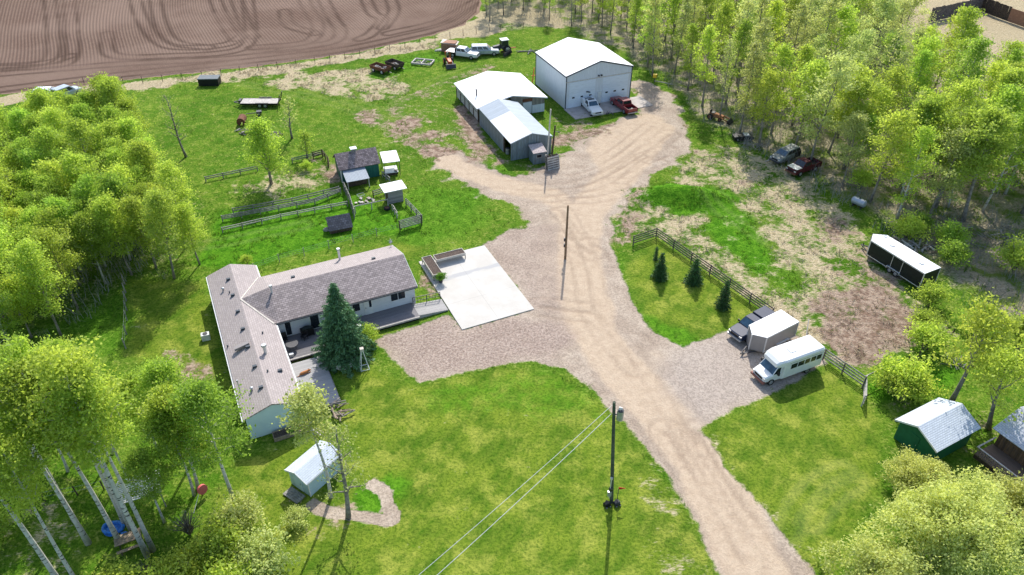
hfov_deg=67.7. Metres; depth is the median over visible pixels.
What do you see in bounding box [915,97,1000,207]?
open aspen
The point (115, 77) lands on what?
aspen tree
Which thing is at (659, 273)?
young spruce
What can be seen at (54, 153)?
aspen tree
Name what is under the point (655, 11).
poplar tree
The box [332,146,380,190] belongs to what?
chicken coop
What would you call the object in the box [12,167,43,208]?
aspen tree
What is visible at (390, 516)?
garden path
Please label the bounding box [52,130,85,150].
aspen tree
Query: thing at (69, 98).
aspen tree
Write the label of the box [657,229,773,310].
plank fence
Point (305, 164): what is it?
shrub
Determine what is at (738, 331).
parked pickup
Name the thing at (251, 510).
shrub
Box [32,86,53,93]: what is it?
parked car
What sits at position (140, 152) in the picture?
aspen tree
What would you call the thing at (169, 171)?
aspen tree
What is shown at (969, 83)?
aspen tree
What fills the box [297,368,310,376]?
dog
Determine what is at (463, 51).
flatbed pickup
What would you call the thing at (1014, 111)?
aspen tree
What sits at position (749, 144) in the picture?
branch pile
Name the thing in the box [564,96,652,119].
concrete apron
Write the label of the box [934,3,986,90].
aspen tree
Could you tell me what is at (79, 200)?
aspen tree
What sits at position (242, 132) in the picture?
brush pile
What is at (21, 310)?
aspen tree
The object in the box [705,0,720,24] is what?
poplar tree
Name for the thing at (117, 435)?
birch tree
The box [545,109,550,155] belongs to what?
utility pole
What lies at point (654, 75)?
yellow post machine
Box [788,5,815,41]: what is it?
aspen tree
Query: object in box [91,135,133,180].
aspen tree
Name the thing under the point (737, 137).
wrecked car
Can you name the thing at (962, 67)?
bare poplar
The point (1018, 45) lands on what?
aspen tree
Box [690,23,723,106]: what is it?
poplar tree
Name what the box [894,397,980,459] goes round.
green shed
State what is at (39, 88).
aspen tree
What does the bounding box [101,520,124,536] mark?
paddling pool
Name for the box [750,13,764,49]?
poplar tree
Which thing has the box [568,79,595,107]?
overhead door
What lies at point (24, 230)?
aspen tree
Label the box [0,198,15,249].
aspen tree
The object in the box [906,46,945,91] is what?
aspen tree
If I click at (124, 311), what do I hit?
wire fence
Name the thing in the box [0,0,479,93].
ploughed field
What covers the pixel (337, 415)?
firewood pile
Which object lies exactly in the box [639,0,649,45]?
poplar tree
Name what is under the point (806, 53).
poplar tree
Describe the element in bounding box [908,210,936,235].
shrub
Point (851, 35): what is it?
aspen tree
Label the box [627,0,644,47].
poplar tree
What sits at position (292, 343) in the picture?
patio table
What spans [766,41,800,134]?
poplar tree
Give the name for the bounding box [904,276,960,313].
shrub
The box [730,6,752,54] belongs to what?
poplar tree
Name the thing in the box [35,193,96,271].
aspen tree
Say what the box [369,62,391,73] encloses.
old wagon
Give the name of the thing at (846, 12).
aspen tree
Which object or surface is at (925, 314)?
shrub
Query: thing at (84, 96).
aspen tree
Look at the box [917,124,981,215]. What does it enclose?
aspen tree
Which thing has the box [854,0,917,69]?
aspen tree
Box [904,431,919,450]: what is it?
door
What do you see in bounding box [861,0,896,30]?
aspen tree
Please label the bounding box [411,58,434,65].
timber frame
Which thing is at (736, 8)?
poplar tree
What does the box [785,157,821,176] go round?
wrecked pickup
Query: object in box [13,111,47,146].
aspen tree
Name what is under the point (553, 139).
utility pole
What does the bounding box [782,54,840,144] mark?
aspen tree
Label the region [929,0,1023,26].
windbreak fence
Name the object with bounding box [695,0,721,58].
poplar tree
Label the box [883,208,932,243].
shrub
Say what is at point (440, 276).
potted plant
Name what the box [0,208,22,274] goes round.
aspen tree
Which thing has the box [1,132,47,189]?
aspen tree
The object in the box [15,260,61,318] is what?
aspen tree
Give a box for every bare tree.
[157,91,187,156]
[313,420,369,519]
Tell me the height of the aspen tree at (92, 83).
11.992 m
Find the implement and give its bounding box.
[247,110,261,115]
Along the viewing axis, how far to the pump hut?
108.70 m
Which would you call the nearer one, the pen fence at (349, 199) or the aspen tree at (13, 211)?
the aspen tree at (13, 211)
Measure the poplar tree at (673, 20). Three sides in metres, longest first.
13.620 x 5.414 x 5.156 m
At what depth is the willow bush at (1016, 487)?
59.32 m
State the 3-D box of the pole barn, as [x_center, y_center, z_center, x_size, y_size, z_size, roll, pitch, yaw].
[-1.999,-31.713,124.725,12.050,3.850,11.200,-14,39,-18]
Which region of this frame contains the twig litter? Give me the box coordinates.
[963,221,1022,249]
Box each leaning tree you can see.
[931,285,1023,400]
[964,337,1023,430]
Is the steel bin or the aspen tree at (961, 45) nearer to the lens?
the aspen tree at (961, 45)
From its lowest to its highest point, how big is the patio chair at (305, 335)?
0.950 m
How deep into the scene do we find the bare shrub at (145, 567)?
56.30 m
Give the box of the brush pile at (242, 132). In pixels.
[234,128,282,137]
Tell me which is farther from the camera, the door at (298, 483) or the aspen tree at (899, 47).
the aspen tree at (899, 47)
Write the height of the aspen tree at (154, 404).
11.803 m
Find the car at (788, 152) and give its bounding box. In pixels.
[765,143,800,163]
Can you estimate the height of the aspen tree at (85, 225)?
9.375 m
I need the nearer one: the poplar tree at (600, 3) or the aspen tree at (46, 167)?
the aspen tree at (46, 167)
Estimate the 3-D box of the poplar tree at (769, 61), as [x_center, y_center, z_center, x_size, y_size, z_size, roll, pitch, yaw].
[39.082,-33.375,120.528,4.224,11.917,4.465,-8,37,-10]
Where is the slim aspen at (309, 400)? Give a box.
[271,378,345,498]
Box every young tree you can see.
[279,97,297,138]
[291,128,315,156]
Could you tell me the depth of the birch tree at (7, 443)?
48.17 m
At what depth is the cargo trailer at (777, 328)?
76.41 m
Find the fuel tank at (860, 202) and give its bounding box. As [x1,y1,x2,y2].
[851,196,866,208]
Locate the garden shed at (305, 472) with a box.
[284,440,341,496]
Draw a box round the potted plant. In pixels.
[433,272,446,282]
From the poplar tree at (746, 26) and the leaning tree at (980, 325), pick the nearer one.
the leaning tree at (980, 325)
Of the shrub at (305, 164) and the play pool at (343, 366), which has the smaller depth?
the play pool at (343, 366)
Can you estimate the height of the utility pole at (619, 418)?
11.716 m
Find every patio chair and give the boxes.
[280,332,287,340]
[300,329,307,340]
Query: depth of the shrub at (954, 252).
87.66 m
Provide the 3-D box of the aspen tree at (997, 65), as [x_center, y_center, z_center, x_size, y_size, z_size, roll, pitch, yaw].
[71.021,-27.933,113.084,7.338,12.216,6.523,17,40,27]
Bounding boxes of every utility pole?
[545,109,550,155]
[551,125,559,154]
[564,205,568,259]
[607,401,623,503]
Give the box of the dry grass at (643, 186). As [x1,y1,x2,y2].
[165,42,945,362]
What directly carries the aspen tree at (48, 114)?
on the ground at (450, 462)
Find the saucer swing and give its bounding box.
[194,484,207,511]
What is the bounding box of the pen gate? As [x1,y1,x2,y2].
[398,214,421,230]
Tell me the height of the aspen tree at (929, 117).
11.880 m
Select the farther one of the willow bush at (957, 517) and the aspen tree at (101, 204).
the aspen tree at (101, 204)
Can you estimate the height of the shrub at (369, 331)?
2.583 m
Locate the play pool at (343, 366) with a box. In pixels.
[336,355,354,369]
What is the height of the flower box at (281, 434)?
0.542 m
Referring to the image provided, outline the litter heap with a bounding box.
[355,197,374,203]
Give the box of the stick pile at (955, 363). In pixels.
[940,355,967,369]
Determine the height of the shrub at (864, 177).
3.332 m
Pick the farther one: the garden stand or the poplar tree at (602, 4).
the poplar tree at (602, 4)
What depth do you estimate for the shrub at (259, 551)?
55.79 m
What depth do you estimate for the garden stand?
73.75 m
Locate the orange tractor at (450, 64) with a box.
[443,51,455,68]
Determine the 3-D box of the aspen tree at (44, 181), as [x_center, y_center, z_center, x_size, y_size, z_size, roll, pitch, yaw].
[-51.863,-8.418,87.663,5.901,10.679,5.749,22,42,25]
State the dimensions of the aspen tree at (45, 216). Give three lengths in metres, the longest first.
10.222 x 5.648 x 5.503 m
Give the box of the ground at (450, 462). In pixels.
[0,0,1023,574]
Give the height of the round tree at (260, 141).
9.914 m
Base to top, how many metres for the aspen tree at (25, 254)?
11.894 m
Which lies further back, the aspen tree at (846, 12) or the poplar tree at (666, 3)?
the poplar tree at (666, 3)
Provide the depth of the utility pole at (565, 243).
87.85 m
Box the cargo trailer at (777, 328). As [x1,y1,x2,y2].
[740,310,798,354]
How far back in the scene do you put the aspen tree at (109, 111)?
100.10 m
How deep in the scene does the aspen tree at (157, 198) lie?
81.27 m
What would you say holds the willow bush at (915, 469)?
on the ground at (450, 462)
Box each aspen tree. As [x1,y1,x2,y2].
[0,103,26,143]
[0,124,15,160]
[0,125,14,162]
[0,152,23,197]
[0,161,26,215]
[0,163,23,224]
[0,196,17,253]
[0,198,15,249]
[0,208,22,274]
[0,221,32,319]
[0,234,78,335]
[0,270,42,337]
[0,275,25,339]
[0,328,41,377]
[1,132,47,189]
[1,140,23,191]
[2,106,36,145]
[2,204,25,244]
[10,187,39,213]
[11,146,50,195]
[11,200,62,261]
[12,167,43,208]
[12,221,64,296]
[12,403,69,472]
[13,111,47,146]
[15,99,40,135]
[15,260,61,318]
[19,87,68,135]
[21,156,82,237]
[21,187,64,264]
[22,86,65,120]
[23,123,83,178]
[26,219,90,309]
[27,172,76,251]
[27,330,107,376]
[28,203,82,285]
[33,103,82,153]
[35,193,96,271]
[44,147,78,217]
[48,88,72,125]
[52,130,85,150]
[54,147,107,237]
[55,113,104,178]
[59,92,78,121]
[62,100,105,152]
[64,189,114,266]
[65,171,115,253]
[65,209,114,283]
[66,88,101,129]
[73,72,133,112]
[73,153,105,226]
[84,186,140,274]
[85,121,105,166]
[87,386,141,475]
[88,71,137,110]
[89,170,144,260]
[90,77,143,121]
[90,118,132,160]
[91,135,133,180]
[92,142,135,181]
[93,102,116,121]
[96,366,120,454]
[97,102,124,135]
[97,157,142,246]
[107,439,175,522]
[108,193,157,268]
[110,106,151,139]
[110,115,160,162]
[112,367,157,445]
[114,93,153,139]
[114,137,172,191]
[118,348,202,457]
[123,132,165,186]
[123,160,152,191]
[123,178,162,254]
[131,182,168,239]
[132,180,197,278]
[132,376,222,488]
[132,399,215,495]
[148,156,201,243]
[156,368,256,498]
[170,199,212,264]
[739,64,788,143]
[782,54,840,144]
[783,0,814,27]
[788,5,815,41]
[788,50,866,160]
[800,0,834,61]
[809,1,864,70]
[820,0,858,49]
[824,60,877,153]
[827,110,876,186]
[834,21,865,67]
[839,0,872,46]
[840,26,886,83]
[847,112,888,174]
[851,0,872,25]
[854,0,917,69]
[854,83,898,162]
[857,1,907,65]
[857,105,935,202]
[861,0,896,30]
[867,1,884,53]
[868,62,918,148]
[871,31,910,87]
[884,0,914,35]
[889,0,940,61]
[889,26,934,74]
[890,122,948,218]
[893,109,936,194]
[896,47,940,124]
[902,32,953,119]
[905,86,937,144]
[906,29,943,68]
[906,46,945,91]
[909,85,961,176]
[912,22,943,55]
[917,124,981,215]
[931,73,995,176]
[933,105,997,177]
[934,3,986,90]
[934,8,976,87]
[936,124,983,207]
[937,36,983,110]
[938,33,998,109]
[942,52,975,96]
[952,26,981,74]
[972,81,1023,181]
[976,59,1012,105]
[977,108,1023,210]
[984,39,1023,88]
[990,58,1023,152]
[991,82,1023,175]
[993,47,1023,82]
[1001,92,1023,194]
[1015,132,1023,213]
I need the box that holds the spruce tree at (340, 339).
[310,283,377,378]
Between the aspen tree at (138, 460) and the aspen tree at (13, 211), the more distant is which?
the aspen tree at (13, 211)
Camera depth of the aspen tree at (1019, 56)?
113.75 m
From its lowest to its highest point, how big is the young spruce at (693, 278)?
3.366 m
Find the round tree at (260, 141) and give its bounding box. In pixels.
[238,114,290,184]
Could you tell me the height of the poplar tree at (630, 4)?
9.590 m
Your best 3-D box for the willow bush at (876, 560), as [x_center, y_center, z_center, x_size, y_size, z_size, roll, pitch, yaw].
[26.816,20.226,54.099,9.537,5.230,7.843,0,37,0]
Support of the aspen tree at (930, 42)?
on the ground at (450, 462)
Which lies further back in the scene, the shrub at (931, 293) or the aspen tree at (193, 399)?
the shrub at (931, 293)
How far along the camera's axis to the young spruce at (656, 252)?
89.30 m
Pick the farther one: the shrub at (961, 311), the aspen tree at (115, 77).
the aspen tree at (115, 77)
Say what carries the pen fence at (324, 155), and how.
on the ground at (450, 462)
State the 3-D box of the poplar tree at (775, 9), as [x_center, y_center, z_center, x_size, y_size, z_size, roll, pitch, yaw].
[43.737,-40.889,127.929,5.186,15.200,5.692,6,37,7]
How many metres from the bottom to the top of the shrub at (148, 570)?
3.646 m
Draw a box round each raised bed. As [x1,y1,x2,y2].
[422,255,441,280]
[433,248,465,264]
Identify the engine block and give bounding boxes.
[603,500,611,508]
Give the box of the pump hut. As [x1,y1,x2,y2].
[528,143,546,164]
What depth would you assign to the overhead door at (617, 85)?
125.80 m
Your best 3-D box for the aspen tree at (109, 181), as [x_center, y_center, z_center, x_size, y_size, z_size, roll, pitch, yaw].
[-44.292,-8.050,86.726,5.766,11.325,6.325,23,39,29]
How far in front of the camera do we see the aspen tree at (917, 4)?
136.31 m
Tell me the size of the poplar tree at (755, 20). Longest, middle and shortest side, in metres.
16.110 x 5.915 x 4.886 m
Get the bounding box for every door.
[293,474,303,491]
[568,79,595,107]
[597,91,600,102]
[602,74,628,101]
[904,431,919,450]
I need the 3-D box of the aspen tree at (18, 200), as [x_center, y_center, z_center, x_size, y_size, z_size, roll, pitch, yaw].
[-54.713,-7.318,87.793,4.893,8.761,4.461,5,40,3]
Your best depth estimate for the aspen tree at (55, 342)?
61.75 m
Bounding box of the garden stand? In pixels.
[359,347,369,371]
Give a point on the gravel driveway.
(698, 386)
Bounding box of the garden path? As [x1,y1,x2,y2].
[306,479,400,525]
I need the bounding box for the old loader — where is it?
[707,109,732,124]
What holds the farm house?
on the ground at (450, 462)
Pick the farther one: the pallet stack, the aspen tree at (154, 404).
the pallet stack
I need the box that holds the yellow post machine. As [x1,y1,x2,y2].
[653,73,672,84]
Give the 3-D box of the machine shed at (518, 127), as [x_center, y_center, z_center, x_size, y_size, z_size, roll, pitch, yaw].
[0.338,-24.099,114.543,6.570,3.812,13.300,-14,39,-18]
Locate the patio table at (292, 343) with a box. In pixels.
[286,339,297,348]
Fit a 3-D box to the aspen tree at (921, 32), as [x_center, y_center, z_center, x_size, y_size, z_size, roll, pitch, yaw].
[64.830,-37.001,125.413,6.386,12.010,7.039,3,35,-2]
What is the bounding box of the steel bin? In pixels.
[197,75,221,85]
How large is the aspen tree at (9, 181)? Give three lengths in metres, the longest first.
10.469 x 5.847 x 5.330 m
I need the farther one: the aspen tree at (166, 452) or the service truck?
the service truck
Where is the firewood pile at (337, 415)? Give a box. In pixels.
[328,397,354,420]
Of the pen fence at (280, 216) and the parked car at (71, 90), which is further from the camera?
the parked car at (71, 90)
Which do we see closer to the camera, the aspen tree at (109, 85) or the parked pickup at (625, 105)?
the aspen tree at (109, 85)
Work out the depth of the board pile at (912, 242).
92.08 m
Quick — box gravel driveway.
[374,82,829,574]
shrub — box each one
[0,505,14,549]
[85,553,154,574]
[137,559,152,574]
[137,560,186,574]
[144,536,221,574]
[169,508,201,534]
[171,502,253,570]
[184,550,260,574]
[205,488,274,537]
[223,522,300,574]
[239,253,253,264]
[279,504,309,531]
[298,159,313,169]
[359,322,382,346]
[844,166,883,190]
[867,365,919,406]
[872,349,939,404]
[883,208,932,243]
[892,359,951,405]
[898,316,963,360]
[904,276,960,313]
[904,303,952,330]
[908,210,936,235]
[929,218,975,247]
[931,236,975,269]
[953,301,1000,331]
[985,233,1023,272]
[989,303,1023,350]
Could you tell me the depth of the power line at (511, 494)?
49.33 m
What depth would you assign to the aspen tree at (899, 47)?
118.56 m
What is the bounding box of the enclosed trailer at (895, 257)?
[861,234,940,287]
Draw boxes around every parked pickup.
[609,96,637,113]
[727,306,774,341]
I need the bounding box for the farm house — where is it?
[206,239,447,438]
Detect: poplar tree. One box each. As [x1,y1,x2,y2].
[498,0,506,14]
[542,0,555,19]
[575,0,588,20]
[595,0,608,26]
[596,0,602,19]
[603,0,622,32]
[620,0,633,26]
[627,0,643,41]
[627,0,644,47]
[634,0,665,67]
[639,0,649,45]
[639,0,670,75]
[641,0,662,36]
[659,0,678,40]
[660,0,685,58]
[671,0,697,72]
[679,22,702,90]
[680,0,694,49]
[680,0,707,61]
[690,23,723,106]
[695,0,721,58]
[702,0,737,80]
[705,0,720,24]
[711,0,734,42]
[715,0,736,47]
[718,18,754,103]
[728,0,759,83]
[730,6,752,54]
[731,0,742,35]
[732,2,760,23]
[735,40,769,131]
[741,16,775,122]
[746,41,776,103]
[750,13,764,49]
[757,0,788,76]
[760,38,775,100]
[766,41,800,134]
[775,2,815,89]
[787,41,816,125]
[805,60,832,136]
[806,33,828,86]
[809,0,849,64]
[836,50,872,138]
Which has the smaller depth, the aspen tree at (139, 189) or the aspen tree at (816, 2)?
the aspen tree at (139, 189)
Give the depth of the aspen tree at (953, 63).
115.21 m
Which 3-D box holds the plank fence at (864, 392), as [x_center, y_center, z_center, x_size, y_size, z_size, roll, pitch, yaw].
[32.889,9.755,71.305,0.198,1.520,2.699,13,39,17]
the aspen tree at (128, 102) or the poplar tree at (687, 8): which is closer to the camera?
the aspen tree at (128, 102)
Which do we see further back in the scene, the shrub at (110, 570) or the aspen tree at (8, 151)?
the aspen tree at (8, 151)
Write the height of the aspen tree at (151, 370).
11.747 m
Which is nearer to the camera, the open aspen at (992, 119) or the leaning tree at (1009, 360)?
the leaning tree at (1009, 360)
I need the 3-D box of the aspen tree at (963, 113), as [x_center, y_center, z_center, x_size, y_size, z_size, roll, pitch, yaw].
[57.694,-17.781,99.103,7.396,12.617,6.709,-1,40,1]
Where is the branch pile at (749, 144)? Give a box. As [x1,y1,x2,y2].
[741,142,768,150]
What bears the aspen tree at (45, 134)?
on the ground at (450, 462)
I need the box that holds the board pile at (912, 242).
[891,235,939,252]
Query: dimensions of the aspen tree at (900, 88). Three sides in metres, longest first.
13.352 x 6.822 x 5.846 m
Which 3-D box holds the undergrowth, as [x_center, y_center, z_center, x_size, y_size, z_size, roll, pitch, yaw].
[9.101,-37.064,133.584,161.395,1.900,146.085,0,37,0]
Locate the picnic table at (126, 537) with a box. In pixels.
[114,528,140,554]
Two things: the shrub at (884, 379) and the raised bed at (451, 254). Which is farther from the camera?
the raised bed at (451, 254)
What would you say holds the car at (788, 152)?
on the ground at (450, 462)
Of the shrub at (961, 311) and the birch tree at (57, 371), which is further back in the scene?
the shrub at (961, 311)
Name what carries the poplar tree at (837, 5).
on the ground at (450, 462)
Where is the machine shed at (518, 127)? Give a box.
[479,99,552,160]
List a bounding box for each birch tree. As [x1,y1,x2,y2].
[0,330,91,545]
[0,343,119,538]
[0,353,71,520]
[0,405,58,574]
[0,416,74,574]
[6,333,150,558]
[14,336,131,530]
[25,379,125,525]
[28,356,155,552]
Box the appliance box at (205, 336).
[201,331,210,341]
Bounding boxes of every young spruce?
[650,253,668,282]
[653,246,658,260]
[682,259,705,287]
[714,281,731,311]
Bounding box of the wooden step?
[283,486,304,503]
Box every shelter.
[116,473,166,506]
[325,213,352,233]
[379,180,406,203]
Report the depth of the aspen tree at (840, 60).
102.63 m
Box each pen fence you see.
[204,166,257,181]
[221,188,340,221]
[221,201,347,232]
[232,186,338,212]
[291,151,322,162]
[312,149,328,167]
[343,182,354,218]
[354,198,388,212]
[372,188,382,197]
[392,205,397,217]
[405,198,422,222]
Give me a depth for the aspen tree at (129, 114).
99.03 m
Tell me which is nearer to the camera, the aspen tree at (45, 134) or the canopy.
the aspen tree at (45, 134)
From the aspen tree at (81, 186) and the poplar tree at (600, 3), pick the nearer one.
the aspen tree at (81, 186)
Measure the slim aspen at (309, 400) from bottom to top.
12.601 m
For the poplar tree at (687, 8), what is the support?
on the ground at (450, 462)
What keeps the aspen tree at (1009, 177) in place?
on the ground at (450, 462)
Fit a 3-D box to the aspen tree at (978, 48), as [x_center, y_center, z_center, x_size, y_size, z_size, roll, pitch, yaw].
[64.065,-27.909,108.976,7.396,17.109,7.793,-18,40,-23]
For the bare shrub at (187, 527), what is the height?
3.060 m
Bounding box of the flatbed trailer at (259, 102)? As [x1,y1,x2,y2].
[234,91,281,107]
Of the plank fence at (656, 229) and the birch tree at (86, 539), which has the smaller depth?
the birch tree at (86, 539)
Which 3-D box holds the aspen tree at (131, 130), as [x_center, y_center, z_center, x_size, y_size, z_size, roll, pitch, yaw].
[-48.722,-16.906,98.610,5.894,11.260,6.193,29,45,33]
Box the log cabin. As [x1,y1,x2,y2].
[973,406,1023,480]
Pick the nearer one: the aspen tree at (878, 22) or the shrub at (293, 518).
the shrub at (293, 518)
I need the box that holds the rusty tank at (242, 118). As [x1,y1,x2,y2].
[236,114,246,125]
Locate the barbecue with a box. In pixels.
[300,325,314,335]
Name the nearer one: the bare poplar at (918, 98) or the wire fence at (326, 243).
the wire fence at (326, 243)
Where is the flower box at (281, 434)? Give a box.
[272,421,310,441]
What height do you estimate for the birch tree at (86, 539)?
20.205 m
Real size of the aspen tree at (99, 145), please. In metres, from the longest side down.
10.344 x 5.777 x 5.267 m
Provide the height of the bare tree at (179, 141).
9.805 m
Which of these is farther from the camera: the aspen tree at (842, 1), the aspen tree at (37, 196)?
the aspen tree at (842, 1)
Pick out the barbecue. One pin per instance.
(309, 329)
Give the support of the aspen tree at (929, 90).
on the ground at (450, 462)
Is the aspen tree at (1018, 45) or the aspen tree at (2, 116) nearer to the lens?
the aspen tree at (2, 116)
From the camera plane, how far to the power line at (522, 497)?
50.28 m
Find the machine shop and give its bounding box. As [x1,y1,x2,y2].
[535,37,633,108]
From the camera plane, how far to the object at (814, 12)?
128.10 m
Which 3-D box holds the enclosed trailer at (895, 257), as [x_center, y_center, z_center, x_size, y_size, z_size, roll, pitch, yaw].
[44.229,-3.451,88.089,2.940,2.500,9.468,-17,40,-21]
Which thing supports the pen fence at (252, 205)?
on the ground at (450, 462)
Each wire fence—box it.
[7,480,104,503]
[82,23,519,83]
[121,274,127,348]
[252,224,396,265]
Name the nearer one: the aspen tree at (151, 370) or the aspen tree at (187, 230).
the aspen tree at (151, 370)
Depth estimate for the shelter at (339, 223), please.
94.22 m
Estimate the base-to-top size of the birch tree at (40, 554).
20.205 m
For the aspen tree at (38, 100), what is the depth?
101.03 m
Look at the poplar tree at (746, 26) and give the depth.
120.98 m
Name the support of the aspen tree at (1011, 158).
on the ground at (450, 462)
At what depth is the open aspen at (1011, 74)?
100.73 m
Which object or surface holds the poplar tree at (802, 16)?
on the ground at (450, 462)
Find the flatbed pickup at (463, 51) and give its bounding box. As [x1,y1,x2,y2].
[446,45,479,59]
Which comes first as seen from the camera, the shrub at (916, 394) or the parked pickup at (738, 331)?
the shrub at (916, 394)
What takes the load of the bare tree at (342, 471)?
on the ground at (450, 462)
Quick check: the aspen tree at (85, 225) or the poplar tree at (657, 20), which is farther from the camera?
the poplar tree at (657, 20)
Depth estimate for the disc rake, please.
143.84 m
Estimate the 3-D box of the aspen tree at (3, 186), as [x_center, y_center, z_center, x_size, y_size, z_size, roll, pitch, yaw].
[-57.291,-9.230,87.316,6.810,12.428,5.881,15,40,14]
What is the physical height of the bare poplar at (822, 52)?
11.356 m
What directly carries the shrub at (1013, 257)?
on the ground at (450, 462)
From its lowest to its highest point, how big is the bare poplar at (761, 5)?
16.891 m
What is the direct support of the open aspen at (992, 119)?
on the ground at (450, 462)
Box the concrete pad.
[419,245,533,329]
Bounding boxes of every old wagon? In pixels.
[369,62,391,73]
[385,58,403,69]
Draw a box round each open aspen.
[821,73,887,169]
[898,95,948,187]
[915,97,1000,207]
[944,100,1023,221]
[984,65,1023,114]
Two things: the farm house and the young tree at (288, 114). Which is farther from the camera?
the young tree at (288, 114)
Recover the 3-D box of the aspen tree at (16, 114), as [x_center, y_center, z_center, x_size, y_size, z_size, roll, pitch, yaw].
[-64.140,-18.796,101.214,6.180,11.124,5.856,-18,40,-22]
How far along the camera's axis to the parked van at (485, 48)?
143.38 m
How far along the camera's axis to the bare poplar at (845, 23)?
134.73 m
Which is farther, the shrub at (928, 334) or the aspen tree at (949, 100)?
the aspen tree at (949, 100)
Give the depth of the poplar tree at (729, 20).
140.39 m
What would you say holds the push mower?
on the ground at (450, 462)
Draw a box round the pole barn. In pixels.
[454,71,547,121]
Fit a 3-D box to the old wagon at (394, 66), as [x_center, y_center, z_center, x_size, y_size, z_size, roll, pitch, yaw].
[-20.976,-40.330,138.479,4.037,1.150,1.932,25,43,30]
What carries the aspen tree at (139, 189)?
on the ground at (450, 462)
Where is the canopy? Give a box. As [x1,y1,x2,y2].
[380,150,400,175]
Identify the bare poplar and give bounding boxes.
[564,0,575,25]
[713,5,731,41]
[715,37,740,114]
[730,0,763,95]
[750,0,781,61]
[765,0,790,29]
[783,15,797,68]
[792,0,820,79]
[811,47,829,92]
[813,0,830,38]
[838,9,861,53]
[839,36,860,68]
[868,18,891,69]
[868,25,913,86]
[878,51,913,134]
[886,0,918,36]
[899,90,926,153]
[945,39,986,102]
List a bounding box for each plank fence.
[632,228,657,245]
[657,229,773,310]
[822,349,866,388]
[861,377,866,405]
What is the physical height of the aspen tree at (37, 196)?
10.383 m
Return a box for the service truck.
[581,91,603,115]
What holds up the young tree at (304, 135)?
on the ground at (450, 462)
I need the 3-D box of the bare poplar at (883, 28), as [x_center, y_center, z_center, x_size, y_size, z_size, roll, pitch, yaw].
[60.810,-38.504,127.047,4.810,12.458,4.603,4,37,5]
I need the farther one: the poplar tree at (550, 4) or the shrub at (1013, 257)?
the poplar tree at (550, 4)
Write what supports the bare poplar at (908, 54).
on the ground at (450, 462)
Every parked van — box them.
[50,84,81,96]
[470,43,499,55]
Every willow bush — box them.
[811,529,949,574]
[850,465,1023,574]
[875,443,954,501]
[966,464,1023,542]
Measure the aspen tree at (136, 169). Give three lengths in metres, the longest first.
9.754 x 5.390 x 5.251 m
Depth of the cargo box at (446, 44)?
145.24 m
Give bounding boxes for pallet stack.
[545,153,559,170]
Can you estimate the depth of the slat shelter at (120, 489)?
60.59 m
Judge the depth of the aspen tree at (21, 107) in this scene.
102.40 m
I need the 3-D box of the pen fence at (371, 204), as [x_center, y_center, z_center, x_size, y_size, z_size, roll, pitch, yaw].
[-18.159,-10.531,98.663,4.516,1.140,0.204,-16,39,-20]
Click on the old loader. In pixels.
(712, 114)
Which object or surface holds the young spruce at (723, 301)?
on the ground at (450, 462)
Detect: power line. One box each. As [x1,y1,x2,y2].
[419,405,611,574]
[437,414,610,574]
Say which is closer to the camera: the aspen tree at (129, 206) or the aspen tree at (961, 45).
the aspen tree at (129, 206)
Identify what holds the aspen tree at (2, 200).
on the ground at (450, 462)
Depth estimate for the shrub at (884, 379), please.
70.69 m
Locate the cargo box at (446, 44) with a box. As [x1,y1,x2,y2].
[440,39,458,51]
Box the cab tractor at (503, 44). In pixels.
[492,37,515,51]
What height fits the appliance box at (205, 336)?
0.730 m
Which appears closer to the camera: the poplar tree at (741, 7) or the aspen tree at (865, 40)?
the aspen tree at (865, 40)
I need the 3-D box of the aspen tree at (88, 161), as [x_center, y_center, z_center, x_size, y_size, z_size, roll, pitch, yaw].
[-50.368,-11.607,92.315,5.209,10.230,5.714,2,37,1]
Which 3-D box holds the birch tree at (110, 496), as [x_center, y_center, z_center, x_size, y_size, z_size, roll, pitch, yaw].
[-30.633,11.747,55.252,5.111,17.192,5.800,-22,42,-27]
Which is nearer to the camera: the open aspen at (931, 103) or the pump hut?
the open aspen at (931, 103)
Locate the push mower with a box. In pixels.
[613,499,620,507]
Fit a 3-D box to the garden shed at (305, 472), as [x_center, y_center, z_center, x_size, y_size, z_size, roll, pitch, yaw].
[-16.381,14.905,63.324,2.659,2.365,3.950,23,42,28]
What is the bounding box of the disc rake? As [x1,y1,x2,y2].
[501,50,511,56]
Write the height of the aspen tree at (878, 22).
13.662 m
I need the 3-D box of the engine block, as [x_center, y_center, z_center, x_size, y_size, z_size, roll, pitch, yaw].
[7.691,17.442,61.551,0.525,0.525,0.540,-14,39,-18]
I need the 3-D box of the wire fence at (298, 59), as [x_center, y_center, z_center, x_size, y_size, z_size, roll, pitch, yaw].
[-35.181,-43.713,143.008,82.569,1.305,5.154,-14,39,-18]
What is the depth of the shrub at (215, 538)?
56.36 m
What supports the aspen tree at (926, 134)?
on the ground at (450, 462)
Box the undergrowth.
[2,0,1023,353]
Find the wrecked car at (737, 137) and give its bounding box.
[732,132,753,141]
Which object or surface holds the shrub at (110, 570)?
on the ground at (450, 462)
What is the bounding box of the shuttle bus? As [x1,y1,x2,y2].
[750,335,824,385]

